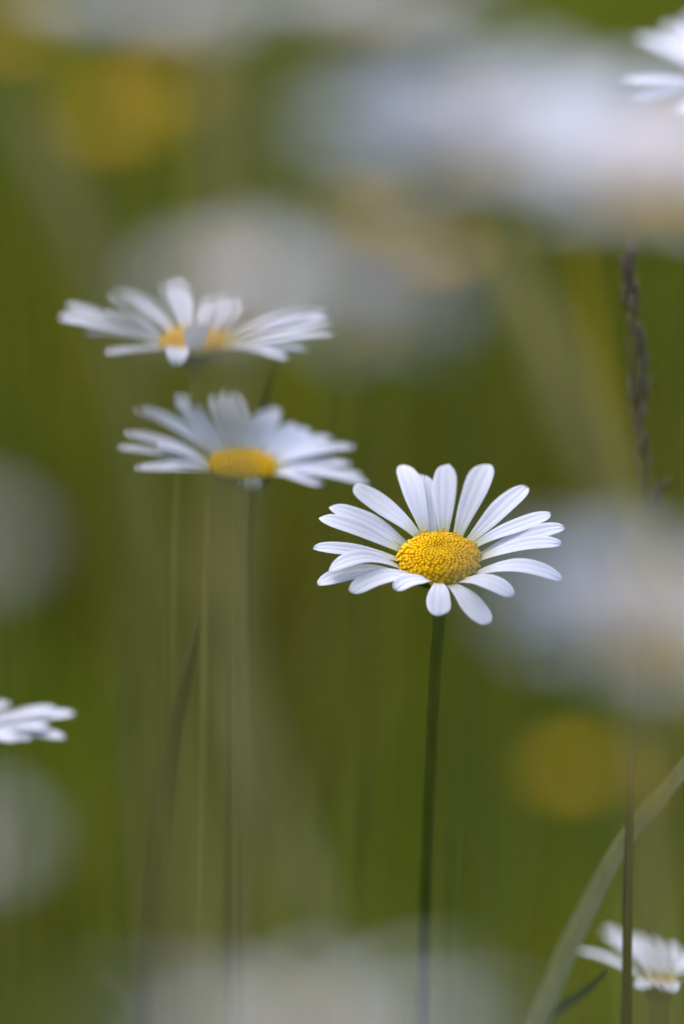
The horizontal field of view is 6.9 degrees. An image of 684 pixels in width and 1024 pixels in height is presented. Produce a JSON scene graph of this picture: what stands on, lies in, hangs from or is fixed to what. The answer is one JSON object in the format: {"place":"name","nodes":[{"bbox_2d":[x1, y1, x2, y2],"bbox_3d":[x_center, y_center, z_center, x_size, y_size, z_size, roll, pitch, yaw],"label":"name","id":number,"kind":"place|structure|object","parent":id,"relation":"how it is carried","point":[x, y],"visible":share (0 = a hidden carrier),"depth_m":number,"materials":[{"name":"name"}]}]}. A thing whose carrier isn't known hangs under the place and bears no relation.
{"place":"outdoors","nodes":[
{"label":"outdoors","id":0,"kind":"place"},
{"bbox_2d":[0,0,683,1023],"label":"ground","id":1,"kind":"structure","parent":0,"point":[402,926],"depth_m":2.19,"materials":[{"name":"green plant"}]},
{"bbox_2d":[0,520,27,557],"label":"daisy","id":2,"kind":"object","parent":1,"relation":"on","point":[4,550],"visible":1,"depth_m":0.60,"materials":[{"name":"white plant"}]},
{"bbox_2d":[0,812,36,851],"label":"daisy","id":3,"kind":"object","parent":1,"relation":"on","point":[5,841],"visible":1,"depth_m":0.62,"materials":[{"name":"white plant"}]},
{"bbox_2d":[0,7,44,1023],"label":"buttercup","id":4,"kind":"object","parent":1,"relation":"on","point":[17,27],"visible":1,"depth_m":0.70,"materials":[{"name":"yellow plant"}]},
{"bbox_2d":[0,701,74,741],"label":"daisy","id":5,"kind":"object","parent":1,"relation":"on","point":[8,727],"visible":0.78,"depth_m":1.11,"materials":[{"name":"white plant"}]},
{"bbox_2d":[11,66,196,1023],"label":"dry stalk","id":6,"kind":"object","parent":1,"relation":"on","point":[83,242],"visible":0.63,"depth_m":0.77,"materials":[{"name":"plant"}]},
{"bbox_2d":[99,968,133,1007],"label":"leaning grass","id":7,"kind":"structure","parent":1,"relation":"on","point":[110,979],"depth_m":1.16,"materials":[{"name":"green plant"}]},
{"bbox_2d":[69,86,168,1023],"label":"buttercup","id":8,"kind":"object","parent":1,"relation":"on","point":[116,115],"visible":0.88,"depth_m":0.68,"materials":[{"name":"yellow plant"}]},
{"bbox_2d":[120,66,193,1022],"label":"buttercup","id":9,"kind":"object","parent":1,"relation":"on","point":[168,81],"visible":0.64,"depth_m":0.71,"materials":[{"name":"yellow plant"}]},
{"bbox_2d":[101,0,223,1023],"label":"daisy","id":10,"kind":"object","parent":1,"relation":"on","point":[148,25],"visible":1,"depth_m":0.65,"materials":[{"name":"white plant"}]},
{"bbox_2d":[146,614,201,1023],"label":"grass stalk","id":11,"kind":"object","parent":1,"relation":"on","point":[184,680],"depth_m":1.12,"materials":[{"name":"green plant"}]},
{"bbox_2d":[60,282,333,682],"bbox_3d":[-0.029,0.176,1.186,0.055,0.450,0.044,0,15,0],"label":"daisy","id":12,"kind":"object","parent":1,"relation":"on","point":[186,341],"visible":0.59,"depth_m":1.13,"materials":[{"name":"white plant"}]},
{"bbox_2d":[196,493,210,1023],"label":"grass stalk","id":13,"kind":"object","parent":1,"relation":"on","point":[202,889],"depth_m":1.14,"materials":[{"name":"green plant"}]},
{"bbox_2d":[136,239,325,1023],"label":"daisy","id":14,"kind":"object","parent":1,"relation":"on","point":[231,307],"visible":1,"depth_m":0.66,"materials":[{"name":"white plant"}]},
{"bbox_2d":[207,0,256,1023],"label":"dry stalk","id":15,"kind":"object","parent":1,"relation":"on","point":[229,197],"visible":0.76,"depth_m":0.76,"materials":[{"name":"plant"}]},
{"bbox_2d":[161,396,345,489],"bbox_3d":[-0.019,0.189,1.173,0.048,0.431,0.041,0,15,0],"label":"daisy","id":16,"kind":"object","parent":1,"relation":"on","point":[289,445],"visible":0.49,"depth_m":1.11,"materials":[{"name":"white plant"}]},
{"bbox_2d":[195,537,323,996],"bbox_3d":[-0.003,0.248,0.819,0.041,0.501,0.007,9,18,32],"label":"dry stalk","id":17,"kind":"object","parent":1,"relation":"on","point":[296,866],"visible":0.75,"depth_m":0.77,"materials":[{"name":"plant"}]},
{"bbox_2d":[61,993,471,1023],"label":"daisy","id":18,"kind":"object","parent":1,"relation":"on","point":[314,1009],"visible":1,"depth_m":0.57,"materials":[{"name":"white plant"}]},
{"bbox_2d":[256,357,277,411],"bbox_3d":[-0.019,0.177,1.196,0.003,0.442,0.041,-6,16,-22],"label":"grass stalk","id":19,"kind":"object","parent":1,"relation":"on","point":[260,405],"depth_m":1.13,"materials":[{"name":"green plant"}]},
{"bbox_2d":[334,196,403,746],"bbox_3d":[-0.002,0.227,0.800,0.020,0.552,0.009,0,15,0],"label":"buttercup","id":20,"kind":"object","parent":1,"relation":"on","point":[350,211],"visible":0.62,"depth_m":0.74,"materials":[{"name":"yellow plant"}]},
{"bbox_2d":[263,247,488,1023],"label":"daisy","id":21,"kind":"object","parent":1,"relation":"on","point":[371,315],"visible":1,"depth_m":0.65,"materials":[{"name":"white plant"}]},
{"bbox_2d":[332,0,425,1023],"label":"daisy","id":22,"kind":"object","parent":1,"relation":"on","point":[378,22],"visible":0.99,"depth_m":0.65,"materials":[{"name":"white plant"}]},
{"bbox_2d":[313,464,564,1023],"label":"daisy","id":23,"kind":"object","parent":1,"relation":"on","point":[423,557],"visible":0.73,"depth_m":1.06,"materials":[{"name":"white plant"}]},
{"bbox_2d":[408,234,476,1023],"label":"buttercup","id":24,"kind":"object","parent":1,"relation":"on","point":[454,248],"visible":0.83,"depth_m":0.75,"materials":[{"name":"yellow plant"}]},
{"bbox_2d":[443,706,478,1023],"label":"grass stalk","id":25,"kind":"object","parent":1,"relation":"on","point":[448,978],"depth_m":1.20,"materials":[{"name":"green plant"}]},
{"bbox_2d":[296,56,683,1023],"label":"daisy","id":26,"kind":"object","parent":1,"relation":"on","point":[452,108],"visible":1,"depth_m":0.65,"materials":[{"name":"white plant"}]},
{"bbox_2d":[540,753,596,1023],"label":"buttercup","id":27,"kind":"object","parent":1,"relation":"on","point":[568,771],"visible":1,"depth_m":0.70,"materials":[{"name":"yellow plant"}]},
{"bbox_2d":[479,94,683,1023],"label":"daisy","id":28,"kind":"object","parent":1,"relation":"on","point":[645,180],"visible":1,"depth_m":0.64,"materials":[{"name":"white plant"}]},
{"bbox_2d":[490,536,683,1023],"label":"daisy","id":29,"kind":"object","parent":1,"relation":"on","point":[643,630],"visible":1,"depth_m":0.64,"materials":[{"name":"white plant"}]},
{"bbox_2d":[500,230,678,1023],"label":"dry stalk","id":30,"kind":"object","parent":1,"relation":"on","point":[591,450],"visible":0.62,"depth_m":0.77,"materials":[{"name":"plant"}]},
{"bbox_2d":[500,225,683,692],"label":"yellow stalk","id":31,"kind":"object","parent":1,"relation":"on","point":[519,310],"visible":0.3,"depth_m":0.80,"materials":[{"name":"plant"}]},
{"bbox_2d":[578,240,681,600],"bbox_3d":[0.065,0.216,0.904,0.076,0.519,0.004,11,18,35],"label":"yellow stalk","id":32,"kind":"object","parent":1,"relation":"on","point":[617,438],"visible":0.87,"depth_m":0.86,"materials":[{"name":"plant"}]},
{"bbox_2d":[579,929,683,986],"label":"daisy","id":33,"kind":"object","parent":1,"relation":"on","point":[616,937],"visible":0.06,"depth_m":1.13,"materials":[{"name":"white plant"}]},
{"bbox_2d":[620,236,672,1023],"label":"flowering grass","id":34,"kind":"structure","parent":1,"relation":"on","point":[631,283],"depth_m":1.09,"materials":[{"name":"green plant"}]},
{"bbox_2d":[628,769,677,792],"bbox_3d":[0.051,0.259,0.846,0.029,0.466,0.007,-12,19,-39],"label":"buttercup","id":35,"kind":"object","parent":1,"relation":"on","point":[635,780],"visible":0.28,"depth_m":0.78,"materials":[{"name":"yellow plant"}]},
{"bbox_2d":[625,24,683,103],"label":"daisy","id":36,"kind":"object","parent":1,"relation":"on","point":[675,34],"visible":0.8,"depth_m":1.19,"materials":[{"name":"white plant"}]},
{"bbox_2d":[662,825,676,1023],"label":"dry stalk","id":37,"kind":"object","parent":1,"relation":"on","point":[669,995],"visible":0.23,"depth_m":0.77,"materials":[{"name":"plant"}]},
{"bbox_2d":[549,969,607,1023],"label":"leaning grass","id":38,"kind":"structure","parent":0,"point":[582,992],"depth_m":1.10,"materials":[{"name":"green plant"}]},
{"bbox_2d":[524,755,683,1023],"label":"leaning grass","id":39,"kind":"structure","parent":0,"point":[582,918],"depth_m":1.10,"materials":[{"name":"green plant"}]}
]}

